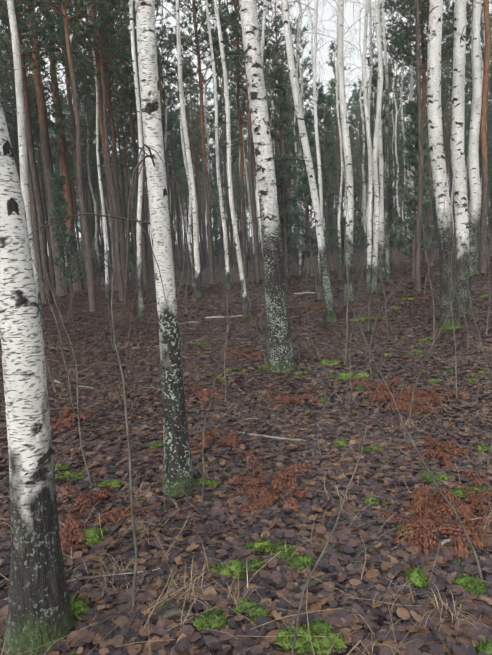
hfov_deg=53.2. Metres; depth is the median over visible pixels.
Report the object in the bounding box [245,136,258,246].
pine
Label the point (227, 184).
pine
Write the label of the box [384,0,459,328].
birch
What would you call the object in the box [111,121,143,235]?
pine
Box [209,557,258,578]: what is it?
moss
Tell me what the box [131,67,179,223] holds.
pine
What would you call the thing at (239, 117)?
pine
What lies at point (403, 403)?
bracken
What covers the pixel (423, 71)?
pine
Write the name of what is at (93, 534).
moss
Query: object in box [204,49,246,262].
pine
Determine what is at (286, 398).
bracken
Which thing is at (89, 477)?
sapling
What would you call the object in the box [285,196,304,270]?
young conifer
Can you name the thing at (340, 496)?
grass tuft
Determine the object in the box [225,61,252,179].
pine
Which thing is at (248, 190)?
birch
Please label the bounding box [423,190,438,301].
sapling
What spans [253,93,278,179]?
pine
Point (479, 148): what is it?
birch
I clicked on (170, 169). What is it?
pine
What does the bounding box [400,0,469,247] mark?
pine
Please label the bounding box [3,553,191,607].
twig
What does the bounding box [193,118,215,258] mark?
pine
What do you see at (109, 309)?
sapling
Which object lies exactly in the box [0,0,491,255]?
sky
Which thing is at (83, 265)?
young conifer
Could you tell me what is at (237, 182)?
pine
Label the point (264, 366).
moss foot
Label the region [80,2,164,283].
pine
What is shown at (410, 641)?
fallen branch
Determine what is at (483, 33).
birch
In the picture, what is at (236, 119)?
pine
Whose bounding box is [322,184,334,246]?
young conifer
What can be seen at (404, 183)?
birch
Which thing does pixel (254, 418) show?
twig
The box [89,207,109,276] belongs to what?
young conifer
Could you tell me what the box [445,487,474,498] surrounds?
moss
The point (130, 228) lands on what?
young conifer
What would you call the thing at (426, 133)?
pine
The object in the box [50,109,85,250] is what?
pine
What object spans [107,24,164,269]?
pine
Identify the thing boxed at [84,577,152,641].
twig
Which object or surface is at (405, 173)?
pine
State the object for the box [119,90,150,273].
pine
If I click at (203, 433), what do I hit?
sapling
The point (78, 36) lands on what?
pine
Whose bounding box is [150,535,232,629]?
grass tuft
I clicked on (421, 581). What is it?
moss
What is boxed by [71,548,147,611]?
grass tuft
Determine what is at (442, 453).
bracken
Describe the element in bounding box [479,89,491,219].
pine
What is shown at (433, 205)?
young conifer
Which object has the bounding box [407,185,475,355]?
sapling
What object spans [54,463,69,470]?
moss
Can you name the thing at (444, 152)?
pine
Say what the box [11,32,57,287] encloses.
pine
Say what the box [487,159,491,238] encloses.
young conifer
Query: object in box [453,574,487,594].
moss
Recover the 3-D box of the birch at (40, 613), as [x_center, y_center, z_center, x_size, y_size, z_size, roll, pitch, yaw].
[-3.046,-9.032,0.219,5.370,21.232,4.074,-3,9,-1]
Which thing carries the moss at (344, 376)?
on the leaf litter
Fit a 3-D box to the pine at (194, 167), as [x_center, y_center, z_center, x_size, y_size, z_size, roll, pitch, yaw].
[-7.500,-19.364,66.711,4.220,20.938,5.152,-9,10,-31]
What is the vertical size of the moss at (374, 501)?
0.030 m
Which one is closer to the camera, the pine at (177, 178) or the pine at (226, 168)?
the pine at (177, 178)
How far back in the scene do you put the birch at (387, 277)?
16.59 m
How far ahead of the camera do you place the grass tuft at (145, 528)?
2.65 m
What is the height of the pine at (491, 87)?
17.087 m
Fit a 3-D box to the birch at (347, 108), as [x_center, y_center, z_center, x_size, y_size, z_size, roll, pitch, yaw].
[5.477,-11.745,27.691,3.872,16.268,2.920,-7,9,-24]
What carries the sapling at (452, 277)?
on the leaf litter
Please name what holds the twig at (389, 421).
on the leaf litter
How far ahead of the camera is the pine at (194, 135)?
51.91 m
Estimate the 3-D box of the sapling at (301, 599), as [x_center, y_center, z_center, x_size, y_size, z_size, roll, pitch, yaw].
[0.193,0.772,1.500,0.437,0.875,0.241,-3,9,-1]
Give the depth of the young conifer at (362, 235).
51.65 m
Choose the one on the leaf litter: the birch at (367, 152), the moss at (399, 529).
the moss at (399, 529)
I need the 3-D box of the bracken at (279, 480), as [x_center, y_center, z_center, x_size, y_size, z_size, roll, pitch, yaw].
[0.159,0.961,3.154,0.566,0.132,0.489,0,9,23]
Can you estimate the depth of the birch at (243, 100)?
22.94 m
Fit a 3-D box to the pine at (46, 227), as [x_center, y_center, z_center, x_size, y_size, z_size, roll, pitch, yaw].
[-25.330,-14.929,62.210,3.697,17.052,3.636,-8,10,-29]
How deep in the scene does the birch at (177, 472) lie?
2.92 m
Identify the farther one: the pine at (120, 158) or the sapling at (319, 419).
the pine at (120, 158)
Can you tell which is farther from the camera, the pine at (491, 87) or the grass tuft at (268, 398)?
the pine at (491, 87)
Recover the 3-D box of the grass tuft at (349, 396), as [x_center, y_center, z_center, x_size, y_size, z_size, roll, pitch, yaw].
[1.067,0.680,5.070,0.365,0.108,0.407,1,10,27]
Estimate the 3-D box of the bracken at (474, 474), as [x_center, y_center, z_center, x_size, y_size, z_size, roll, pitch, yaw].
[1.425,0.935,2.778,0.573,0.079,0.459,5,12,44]
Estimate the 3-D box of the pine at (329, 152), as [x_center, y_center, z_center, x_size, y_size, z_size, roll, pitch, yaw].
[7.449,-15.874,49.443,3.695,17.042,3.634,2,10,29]
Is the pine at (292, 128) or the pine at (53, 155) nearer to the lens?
the pine at (53, 155)
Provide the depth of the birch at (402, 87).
28.57 m
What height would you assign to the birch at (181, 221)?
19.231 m
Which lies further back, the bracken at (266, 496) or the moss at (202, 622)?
the bracken at (266, 496)
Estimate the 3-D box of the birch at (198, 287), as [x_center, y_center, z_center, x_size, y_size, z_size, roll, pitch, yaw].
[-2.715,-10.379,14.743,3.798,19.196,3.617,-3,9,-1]
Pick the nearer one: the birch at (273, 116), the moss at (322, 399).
the moss at (322, 399)
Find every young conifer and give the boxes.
[49,171,95,296]
[79,241,94,283]
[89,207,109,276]
[123,204,136,280]
[128,208,142,271]
[211,203,221,263]
[233,240,236,262]
[241,227,251,256]
[274,158,293,270]
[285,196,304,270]
[287,109,330,275]
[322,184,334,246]
[329,198,337,253]
[334,217,345,264]
[338,171,363,264]
[360,223,364,245]
[384,175,401,258]
[389,96,436,277]
[432,194,436,244]
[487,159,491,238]
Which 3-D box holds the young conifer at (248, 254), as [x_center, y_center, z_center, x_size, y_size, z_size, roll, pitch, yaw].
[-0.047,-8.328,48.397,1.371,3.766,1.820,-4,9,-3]
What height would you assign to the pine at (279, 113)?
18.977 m
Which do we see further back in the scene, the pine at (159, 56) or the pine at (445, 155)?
the pine at (445, 155)
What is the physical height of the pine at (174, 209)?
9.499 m
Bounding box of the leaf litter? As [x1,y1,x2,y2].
[0,256,491,654]
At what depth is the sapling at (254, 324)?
5.98 m
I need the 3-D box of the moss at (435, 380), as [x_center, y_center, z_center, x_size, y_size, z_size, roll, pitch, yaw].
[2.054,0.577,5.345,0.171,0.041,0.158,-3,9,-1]
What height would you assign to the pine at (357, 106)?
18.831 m
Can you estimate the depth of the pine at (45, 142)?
24.25 m
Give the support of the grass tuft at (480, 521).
on the leaf litter
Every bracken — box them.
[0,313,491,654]
[50,407,93,428]
[56,485,153,552]
[184,382,223,402]
[189,427,242,452]
[225,347,264,359]
[228,451,315,495]
[236,475,319,514]
[262,390,319,405]
[304,304,339,309]
[348,377,402,399]
[368,383,425,406]
[382,484,487,558]
[384,386,444,416]
[394,434,468,471]
[409,386,469,404]
[414,294,430,298]
[420,490,491,526]
[433,488,491,558]
[447,468,491,503]
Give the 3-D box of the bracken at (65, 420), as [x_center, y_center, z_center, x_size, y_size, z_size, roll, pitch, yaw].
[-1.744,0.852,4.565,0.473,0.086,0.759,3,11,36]
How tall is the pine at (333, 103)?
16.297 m
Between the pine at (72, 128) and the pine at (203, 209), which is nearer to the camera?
the pine at (72, 128)
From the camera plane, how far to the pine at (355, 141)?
65.62 m
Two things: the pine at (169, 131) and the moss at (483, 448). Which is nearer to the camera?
the moss at (483, 448)
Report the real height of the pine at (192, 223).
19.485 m
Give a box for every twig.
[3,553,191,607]
[67,363,123,366]
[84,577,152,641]
[131,519,185,543]
[220,413,276,422]
[351,418,439,440]
[390,492,491,549]
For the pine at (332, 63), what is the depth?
47.95 m
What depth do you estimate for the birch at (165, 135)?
27.13 m
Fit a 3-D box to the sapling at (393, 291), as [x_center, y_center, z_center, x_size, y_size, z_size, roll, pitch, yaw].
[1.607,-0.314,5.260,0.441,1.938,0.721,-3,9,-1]
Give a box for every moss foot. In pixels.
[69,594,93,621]
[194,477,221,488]
[258,364,266,368]
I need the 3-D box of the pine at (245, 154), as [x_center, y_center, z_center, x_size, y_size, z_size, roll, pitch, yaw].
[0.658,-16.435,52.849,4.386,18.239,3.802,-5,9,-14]
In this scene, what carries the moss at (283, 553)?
on the leaf litter
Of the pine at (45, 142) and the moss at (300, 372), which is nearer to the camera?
the moss at (300, 372)
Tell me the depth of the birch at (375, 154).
12.90 m
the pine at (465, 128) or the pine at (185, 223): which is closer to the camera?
the pine at (465, 128)
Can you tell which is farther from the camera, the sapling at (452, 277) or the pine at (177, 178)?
the pine at (177, 178)
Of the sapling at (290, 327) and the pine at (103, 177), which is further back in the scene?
the pine at (103, 177)
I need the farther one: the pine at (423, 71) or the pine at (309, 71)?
the pine at (309, 71)
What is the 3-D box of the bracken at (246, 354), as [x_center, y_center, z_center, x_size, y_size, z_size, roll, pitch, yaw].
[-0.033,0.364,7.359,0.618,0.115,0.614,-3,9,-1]
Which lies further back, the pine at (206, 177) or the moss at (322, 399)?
the pine at (206, 177)
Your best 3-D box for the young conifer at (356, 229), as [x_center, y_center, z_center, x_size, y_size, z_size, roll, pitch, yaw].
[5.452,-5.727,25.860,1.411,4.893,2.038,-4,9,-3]
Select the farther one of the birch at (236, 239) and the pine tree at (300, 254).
the pine tree at (300, 254)
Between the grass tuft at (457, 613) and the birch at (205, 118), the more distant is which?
the birch at (205, 118)
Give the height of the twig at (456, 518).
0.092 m
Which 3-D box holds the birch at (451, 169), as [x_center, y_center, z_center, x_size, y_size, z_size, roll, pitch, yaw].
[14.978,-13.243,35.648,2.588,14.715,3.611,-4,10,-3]
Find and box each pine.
[0,0,61,302]
[0,0,78,299]
[0,0,86,296]
[0,4,55,248]
[0,24,49,151]
[0,24,71,288]
[0,38,41,185]
[0,75,18,157]
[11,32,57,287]
[16,0,124,311]
[17,108,54,274]
[22,0,92,290]
[25,0,137,290]
[28,0,118,288]
[35,101,60,198]
[36,146,51,276]
[44,97,87,280]
[47,0,136,300]
[48,95,72,173]
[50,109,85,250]
[56,59,103,281]
[57,22,120,281]
[57,70,104,279]
[67,0,139,288]
[70,99,112,206]
[72,92,107,276]
[74,179,94,252]
[77,7,140,210]
[80,1,142,267]
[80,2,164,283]
[81,98,123,274]
[84,153,104,202]
[88,109,129,208]
[88,142,121,231]
[89,40,143,279]
[89,190,104,263]
[101,59,137,263]
[105,0,206,285]
[106,154,136,213]
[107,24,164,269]
[108,20,179,181]
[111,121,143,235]
[118,138,136,266]
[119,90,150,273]
[128,125,151,267]
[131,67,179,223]
[134,40,183,172]
[138,113,180,183]
[143,78,185,262]
[143,161,149,212]
[158,0,243,283]
[158,39,196,269]
[166,55,213,270]
[166,86,195,265]
[168,116,201,263]
[169,132,187,260]
[170,116,201,260]
[170,180,182,264]
[173,67,215,268]
[175,64,220,259]
[177,155,199,258]
[177,168,188,222]
[178,106,204,196]
[179,97,205,262]
[179,174,188,247]
[180,197,188,247]
[181,113,203,186]
[183,195,192,253]
[187,0,300,282]
[193,74,223,262]
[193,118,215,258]
[197,0,271,277]
[200,173,205,254]
[201,177,211,234]
[202,172,217,243]
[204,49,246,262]
[205,60,247,269]
[209,148,237,270]
[212,124,239,213]
[215,136,240,221]
[220,99,246,248]
[221,30,271,196]
[224,129,246,255]
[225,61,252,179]
[231,89,255,211]
[232,167,250,261]
[245,48,286,176]
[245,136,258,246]
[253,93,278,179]
[257,0,305,264]
[263,44,298,259]
[265,49,301,226]
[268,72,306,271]
[271,81,297,188]
[272,54,311,219]
[278,15,321,149]
[278,82,313,185]
[286,74,320,257]
[308,79,337,162]
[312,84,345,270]
[312,99,339,229]
[314,42,360,218]
[315,86,352,250]
[317,127,344,218]
[322,78,356,230]
[325,121,344,247]
[347,79,370,247]
[347,96,367,243]
[348,88,370,235]
[350,92,366,242]
[351,93,375,196]
[355,81,389,246]
[358,47,404,206]
[358,83,395,176]
[370,70,405,237]
[372,0,452,176]
[372,0,491,262]
[381,65,402,229]
[382,45,409,237]
[385,0,483,265]
[387,103,405,227]
[388,55,427,159]
[388,87,409,201]
[392,129,407,238]
[393,161,406,238]
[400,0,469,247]
[403,0,452,290]
[403,65,448,236]
[418,92,450,218]
[422,0,471,197]
[427,60,470,178]
[427,61,468,168]
[427,112,450,210]
[441,0,491,165]
[442,77,464,183]
[445,57,471,168]
[445,110,454,231]
[464,46,491,148]
[464,76,491,162]
[464,108,479,191]
[465,9,491,231]
[465,102,491,244]
[467,0,491,272]
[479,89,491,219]
[488,35,491,114]
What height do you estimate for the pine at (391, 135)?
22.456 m
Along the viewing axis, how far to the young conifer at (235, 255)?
47.65 m
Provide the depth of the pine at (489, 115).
45.43 m
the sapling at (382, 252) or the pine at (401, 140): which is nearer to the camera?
the sapling at (382, 252)
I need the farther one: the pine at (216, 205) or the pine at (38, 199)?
the pine at (216, 205)
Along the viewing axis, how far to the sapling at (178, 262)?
7.64 m
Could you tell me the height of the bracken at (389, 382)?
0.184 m
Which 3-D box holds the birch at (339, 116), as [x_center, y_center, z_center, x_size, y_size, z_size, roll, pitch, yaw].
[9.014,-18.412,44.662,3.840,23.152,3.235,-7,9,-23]
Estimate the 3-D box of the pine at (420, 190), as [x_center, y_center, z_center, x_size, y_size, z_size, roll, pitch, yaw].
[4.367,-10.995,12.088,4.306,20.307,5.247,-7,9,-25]
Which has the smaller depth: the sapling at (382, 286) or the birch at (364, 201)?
the sapling at (382, 286)
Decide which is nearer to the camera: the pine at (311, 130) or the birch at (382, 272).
the birch at (382, 272)
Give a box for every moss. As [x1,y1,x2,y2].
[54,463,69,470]
[55,470,86,480]
[77,526,108,546]
[98,478,122,488]
[143,440,161,446]
[193,608,228,630]
[195,342,208,344]
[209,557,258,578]
[214,376,229,379]
[225,367,241,370]
[233,597,270,622]
[243,539,284,554]
[245,558,265,570]
[270,544,296,560]
[272,617,332,651]
[287,553,314,569]
[295,370,309,374]
[296,629,348,654]
[315,359,342,364]
[319,397,329,402]
[329,372,368,379]
[333,438,348,446]
[348,316,374,320]
[353,384,365,389]
[358,445,383,451]
[361,496,386,505]
[392,523,417,538]
[403,566,429,588]
[407,350,422,353]
[417,337,432,341]
[418,471,448,482]
[426,378,441,383]
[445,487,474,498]
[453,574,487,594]
[467,378,477,382]
[470,486,490,496]
[471,370,490,375]
[473,444,491,451]
[473,637,491,654]
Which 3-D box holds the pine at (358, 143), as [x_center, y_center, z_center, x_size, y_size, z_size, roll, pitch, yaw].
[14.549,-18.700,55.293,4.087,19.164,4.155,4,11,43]
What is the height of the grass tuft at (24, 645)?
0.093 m
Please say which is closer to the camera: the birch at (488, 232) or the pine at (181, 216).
the birch at (488, 232)
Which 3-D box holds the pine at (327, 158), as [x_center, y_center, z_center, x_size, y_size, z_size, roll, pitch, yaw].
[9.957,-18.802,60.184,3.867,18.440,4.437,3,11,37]
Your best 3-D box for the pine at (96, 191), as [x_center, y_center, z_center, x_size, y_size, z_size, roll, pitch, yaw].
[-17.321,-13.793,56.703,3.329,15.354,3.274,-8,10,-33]
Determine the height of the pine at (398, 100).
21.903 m
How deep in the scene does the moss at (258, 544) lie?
2.41 m
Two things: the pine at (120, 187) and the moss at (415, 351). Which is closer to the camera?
the moss at (415, 351)
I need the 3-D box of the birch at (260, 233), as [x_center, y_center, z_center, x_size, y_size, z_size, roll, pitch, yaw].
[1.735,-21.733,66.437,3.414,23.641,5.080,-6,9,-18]
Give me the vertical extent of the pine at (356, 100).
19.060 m
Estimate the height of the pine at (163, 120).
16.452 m
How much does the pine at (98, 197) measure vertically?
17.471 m
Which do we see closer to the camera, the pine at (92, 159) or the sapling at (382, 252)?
the sapling at (382, 252)
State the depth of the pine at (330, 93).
55.07 m
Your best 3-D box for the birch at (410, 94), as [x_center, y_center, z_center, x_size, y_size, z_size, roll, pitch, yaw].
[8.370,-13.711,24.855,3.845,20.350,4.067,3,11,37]
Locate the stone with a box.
[157,606,194,620]
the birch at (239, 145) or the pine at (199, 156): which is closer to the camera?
the birch at (239, 145)
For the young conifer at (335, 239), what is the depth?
47.35 m
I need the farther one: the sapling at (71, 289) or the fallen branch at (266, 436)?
the sapling at (71, 289)
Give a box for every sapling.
[28,222,82,410]
[36,283,56,392]
[38,239,118,488]
[39,214,67,318]
[42,235,68,301]
[53,247,69,299]
[61,227,92,318]
[62,198,192,612]
[66,258,77,315]
[92,262,128,348]
[98,233,155,368]
[141,226,191,293]
[159,313,231,501]
[169,206,194,304]
[170,211,194,273]
[179,203,190,299]
[202,259,239,400]
[223,282,269,379]
[235,219,258,297]
[239,426,374,654]
[258,283,265,327]
[285,253,300,362]
[297,290,342,386]
[298,215,325,282]
[300,216,316,294]
[309,173,380,364]
[310,383,343,457]
[322,258,369,400]
[338,308,482,579]
[353,229,370,277]
[358,152,425,331]
[368,232,388,339]
[369,203,426,378]
[389,243,480,417]
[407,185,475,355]
[421,220,459,400]
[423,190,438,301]
[430,175,479,350]
[449,186,491,335]
[451,282,491,466]
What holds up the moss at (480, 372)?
on the leaf litter
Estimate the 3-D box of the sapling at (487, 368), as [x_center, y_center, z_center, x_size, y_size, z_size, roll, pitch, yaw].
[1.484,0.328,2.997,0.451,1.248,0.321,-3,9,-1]
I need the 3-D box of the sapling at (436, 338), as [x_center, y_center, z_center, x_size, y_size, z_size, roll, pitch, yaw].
[1.604,0.063,4.133,0.830,1.504,0.293,4,11,41]
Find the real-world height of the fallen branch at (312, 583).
0.053 m
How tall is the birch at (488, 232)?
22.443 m
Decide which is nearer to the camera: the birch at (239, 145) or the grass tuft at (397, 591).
the grass tuft at (397, 591)
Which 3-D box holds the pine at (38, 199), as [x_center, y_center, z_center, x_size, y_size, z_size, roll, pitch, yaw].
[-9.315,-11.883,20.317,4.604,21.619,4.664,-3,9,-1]
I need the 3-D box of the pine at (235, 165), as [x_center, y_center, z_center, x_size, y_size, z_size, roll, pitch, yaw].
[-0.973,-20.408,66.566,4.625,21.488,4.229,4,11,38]
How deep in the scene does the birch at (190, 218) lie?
18.53 m
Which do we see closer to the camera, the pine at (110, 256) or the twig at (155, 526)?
the twig at (155, 526)
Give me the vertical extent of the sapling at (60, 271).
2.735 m
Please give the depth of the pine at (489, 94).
48.51 m
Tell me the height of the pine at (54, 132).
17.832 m
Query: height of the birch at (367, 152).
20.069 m
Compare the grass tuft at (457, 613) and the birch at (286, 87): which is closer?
the grass tuft at (457, 613)
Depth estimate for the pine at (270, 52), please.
20.19 m
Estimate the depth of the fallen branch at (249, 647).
1.79 m
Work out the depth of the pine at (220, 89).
35.07 m
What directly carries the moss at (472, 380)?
on the leaf litter
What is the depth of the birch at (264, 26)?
17.98 m
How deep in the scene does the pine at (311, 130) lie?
44.02 m
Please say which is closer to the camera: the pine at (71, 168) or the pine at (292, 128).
the pine at (71, 168)
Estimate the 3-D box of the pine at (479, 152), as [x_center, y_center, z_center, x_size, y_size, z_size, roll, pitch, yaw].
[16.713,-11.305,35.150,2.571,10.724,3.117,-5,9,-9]
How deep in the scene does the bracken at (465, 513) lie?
2.64 m
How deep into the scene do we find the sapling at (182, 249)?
8.46 m
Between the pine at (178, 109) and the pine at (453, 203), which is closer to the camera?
the pine at (178, 109)
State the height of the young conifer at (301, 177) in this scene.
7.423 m
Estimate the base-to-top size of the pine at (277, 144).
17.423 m
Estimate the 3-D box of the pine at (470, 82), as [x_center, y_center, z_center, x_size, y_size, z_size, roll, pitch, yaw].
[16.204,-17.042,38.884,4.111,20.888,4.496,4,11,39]
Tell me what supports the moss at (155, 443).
on the leaf litter
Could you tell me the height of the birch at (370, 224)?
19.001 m
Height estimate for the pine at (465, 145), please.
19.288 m
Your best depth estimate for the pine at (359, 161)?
49.13 m
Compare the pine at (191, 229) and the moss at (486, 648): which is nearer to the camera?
the moss at (486, 648)
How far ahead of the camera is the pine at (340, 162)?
62.02 m
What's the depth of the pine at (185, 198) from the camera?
70.88 m
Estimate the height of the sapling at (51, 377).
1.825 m
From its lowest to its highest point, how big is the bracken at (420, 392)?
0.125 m
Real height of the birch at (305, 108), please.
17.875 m
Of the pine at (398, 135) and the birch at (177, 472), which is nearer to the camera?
the birch at (177, 472)
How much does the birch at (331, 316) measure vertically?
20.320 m
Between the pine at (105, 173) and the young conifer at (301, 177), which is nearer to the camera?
the young conifer at (301, 177)
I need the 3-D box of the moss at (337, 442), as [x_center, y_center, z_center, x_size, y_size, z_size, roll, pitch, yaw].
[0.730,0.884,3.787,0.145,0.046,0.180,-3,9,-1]
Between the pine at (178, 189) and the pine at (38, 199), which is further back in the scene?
the pine at (178, 189)
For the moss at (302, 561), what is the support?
on the leaf litter
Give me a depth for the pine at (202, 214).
88.42 m
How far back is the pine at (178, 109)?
38.22 m
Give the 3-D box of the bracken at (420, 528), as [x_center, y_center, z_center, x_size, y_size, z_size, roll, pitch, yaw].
[0.927,0.978,2.505,0.542,0.108,0.480,-9,10,-31]
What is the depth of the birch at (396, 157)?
37.66 m
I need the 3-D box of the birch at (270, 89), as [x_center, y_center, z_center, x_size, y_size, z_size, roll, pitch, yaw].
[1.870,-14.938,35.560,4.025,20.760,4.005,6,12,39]
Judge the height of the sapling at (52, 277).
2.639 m
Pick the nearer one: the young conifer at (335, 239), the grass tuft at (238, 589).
the grass tuft at (238, 589)
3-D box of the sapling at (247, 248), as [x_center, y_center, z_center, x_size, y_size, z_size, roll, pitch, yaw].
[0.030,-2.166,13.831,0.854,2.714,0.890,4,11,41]
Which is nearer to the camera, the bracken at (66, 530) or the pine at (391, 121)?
the bracken at (66, 530)
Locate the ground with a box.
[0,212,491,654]
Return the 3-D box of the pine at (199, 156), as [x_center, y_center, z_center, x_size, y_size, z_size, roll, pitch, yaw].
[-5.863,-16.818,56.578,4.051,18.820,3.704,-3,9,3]
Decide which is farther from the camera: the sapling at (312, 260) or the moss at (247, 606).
the sapling at (312, 260)
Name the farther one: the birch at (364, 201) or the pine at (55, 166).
the pine at (55, 166)
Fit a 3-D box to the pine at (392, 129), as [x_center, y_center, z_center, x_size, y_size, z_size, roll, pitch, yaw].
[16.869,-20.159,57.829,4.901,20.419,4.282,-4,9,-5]
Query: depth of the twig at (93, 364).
7.15 m
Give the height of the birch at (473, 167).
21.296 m
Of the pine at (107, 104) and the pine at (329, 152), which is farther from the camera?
the pine at (329, 152)
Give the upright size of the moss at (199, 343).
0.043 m
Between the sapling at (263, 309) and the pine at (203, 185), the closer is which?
the sapling at (263, 309)
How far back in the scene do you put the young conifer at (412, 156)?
17.30 m
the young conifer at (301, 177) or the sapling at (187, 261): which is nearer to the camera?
the sapling at (187, 261)
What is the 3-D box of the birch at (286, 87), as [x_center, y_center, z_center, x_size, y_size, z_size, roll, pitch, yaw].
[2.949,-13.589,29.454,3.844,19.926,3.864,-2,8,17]
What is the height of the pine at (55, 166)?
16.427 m
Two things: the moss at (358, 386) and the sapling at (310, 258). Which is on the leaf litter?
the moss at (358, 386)
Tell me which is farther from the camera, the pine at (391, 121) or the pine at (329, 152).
the pine at (391, 121)
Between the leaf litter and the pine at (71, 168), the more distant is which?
the pine at (71, 168)
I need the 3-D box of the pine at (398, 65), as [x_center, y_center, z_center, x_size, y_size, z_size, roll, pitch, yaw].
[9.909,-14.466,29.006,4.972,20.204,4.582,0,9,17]
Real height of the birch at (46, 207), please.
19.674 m
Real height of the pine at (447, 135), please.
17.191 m
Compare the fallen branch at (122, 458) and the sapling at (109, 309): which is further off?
the sapling at (109, 309)
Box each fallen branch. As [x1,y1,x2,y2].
[50,379,96,389]
[98,456,154,471]
[181,516,284,558]
[200,429,416,447]
[205,315,242,318]
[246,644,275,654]
[298,542,381,591]
[403,605,475,648]
[439,530,466,544]
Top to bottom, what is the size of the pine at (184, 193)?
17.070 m
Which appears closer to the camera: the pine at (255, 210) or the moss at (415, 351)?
the moss at (415, 351)
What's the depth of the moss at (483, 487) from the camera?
2.82 m
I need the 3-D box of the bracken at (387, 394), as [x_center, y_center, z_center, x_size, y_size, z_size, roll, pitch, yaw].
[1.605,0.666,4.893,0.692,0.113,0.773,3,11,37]
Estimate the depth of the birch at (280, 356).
6.08 m
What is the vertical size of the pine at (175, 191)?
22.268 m
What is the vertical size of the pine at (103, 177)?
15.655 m
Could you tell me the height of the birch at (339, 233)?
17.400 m
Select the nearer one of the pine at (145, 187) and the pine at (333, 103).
the pine at (333, 103)
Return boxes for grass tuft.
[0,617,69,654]
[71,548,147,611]
[112,510,169,548]
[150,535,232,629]
[210,570,266,609]
[242,389,277,401]
[315,480,358,509]
[317,595,413,654]
[337,384,359,403]
[368,570,436,622]
[390,412,424,430]
[411,583,480,642]
[458,506,491,536]
[476,409,491,419]
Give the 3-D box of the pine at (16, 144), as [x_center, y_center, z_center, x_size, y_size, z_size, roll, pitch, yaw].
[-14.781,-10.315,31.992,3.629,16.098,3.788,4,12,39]
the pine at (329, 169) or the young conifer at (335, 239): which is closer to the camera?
the young conifer at (335, 239)
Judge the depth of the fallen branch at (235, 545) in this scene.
2.49 m
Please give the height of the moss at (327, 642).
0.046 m
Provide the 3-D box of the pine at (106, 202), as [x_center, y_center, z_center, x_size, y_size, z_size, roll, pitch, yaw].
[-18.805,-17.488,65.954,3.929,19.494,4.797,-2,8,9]
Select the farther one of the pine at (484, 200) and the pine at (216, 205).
the pine at (216, 205)
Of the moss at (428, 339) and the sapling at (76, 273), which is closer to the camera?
the moss at (428, 339)
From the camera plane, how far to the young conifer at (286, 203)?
27.73 m
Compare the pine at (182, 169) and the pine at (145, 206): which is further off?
the pine at (145, 206)
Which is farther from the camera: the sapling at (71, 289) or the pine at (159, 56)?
the pine at (159, 56)
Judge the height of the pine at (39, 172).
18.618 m
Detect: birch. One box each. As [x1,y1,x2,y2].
[0,0,76,329]
[0,97,74,654]
[29,0,216,496]
[37,78,72,284]
[58,0,130,298]
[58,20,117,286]
[90,0,181,316]
[134,0,230,296]
[145,1,203,230]
[154,0,248,288]
[166,11,228,290]
[168,3,225,271]
[177,0,283,317]
[179,173,186,257]
[197,0,365,372]
[201,1,275,270]
[215,6,296,236]
[219,5,264,274]
[220,0,300,284]
[225,0,308,291]
[241,135,250,258]
[253,169,259,245]
[254,35,293,177]
[255,168,261,254]
[258,0,305,184]
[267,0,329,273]
[268,0,343,267]
[268,0,351,238]
[270,0,342,321]
[271,0,323,266]
[271,0,368,298]
[276,0,383,279]
[277,21,325,259]
[283,0,380,300]
[307,1,374,237]
[319,0,423,292]
[325,1,356,252]
[328,0,396,257]
[334,0,405,255]
[344,0,402,257]
[345,0,403,277]
[348,69,368,246]
[353,0,428,292]
[355,0,426,280]
[357,0,447,256]
[361,20,388,239]
[363,5,420,249]
[383,1,447,258]
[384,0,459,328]
[389,35,407,232]
[396,65,409,243]
[415,0,491,314]
[429,0,491,274]
[441,41,468,235]
[442,1,491,252]
[447,0,491,179]
[465,22,491,199]
[466,88,468,202]
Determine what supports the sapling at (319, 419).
on the leaf litter
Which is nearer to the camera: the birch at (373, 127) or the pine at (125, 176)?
the birch at (373, 127)
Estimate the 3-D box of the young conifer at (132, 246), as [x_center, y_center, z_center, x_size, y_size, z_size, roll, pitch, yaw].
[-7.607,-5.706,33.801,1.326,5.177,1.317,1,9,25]
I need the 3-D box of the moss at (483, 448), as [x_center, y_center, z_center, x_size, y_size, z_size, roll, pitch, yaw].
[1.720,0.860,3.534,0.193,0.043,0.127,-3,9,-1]
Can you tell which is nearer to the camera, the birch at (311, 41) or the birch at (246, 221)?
the birch at (311, 41)
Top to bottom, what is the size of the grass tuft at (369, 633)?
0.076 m
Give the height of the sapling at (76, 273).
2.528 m
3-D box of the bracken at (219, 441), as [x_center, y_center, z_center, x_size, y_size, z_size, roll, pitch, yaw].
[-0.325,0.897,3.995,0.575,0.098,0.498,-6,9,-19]
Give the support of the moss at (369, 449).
on the leaf litter
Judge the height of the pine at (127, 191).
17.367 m
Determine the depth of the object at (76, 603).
2.14 m
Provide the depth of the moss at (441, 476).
3.01 m

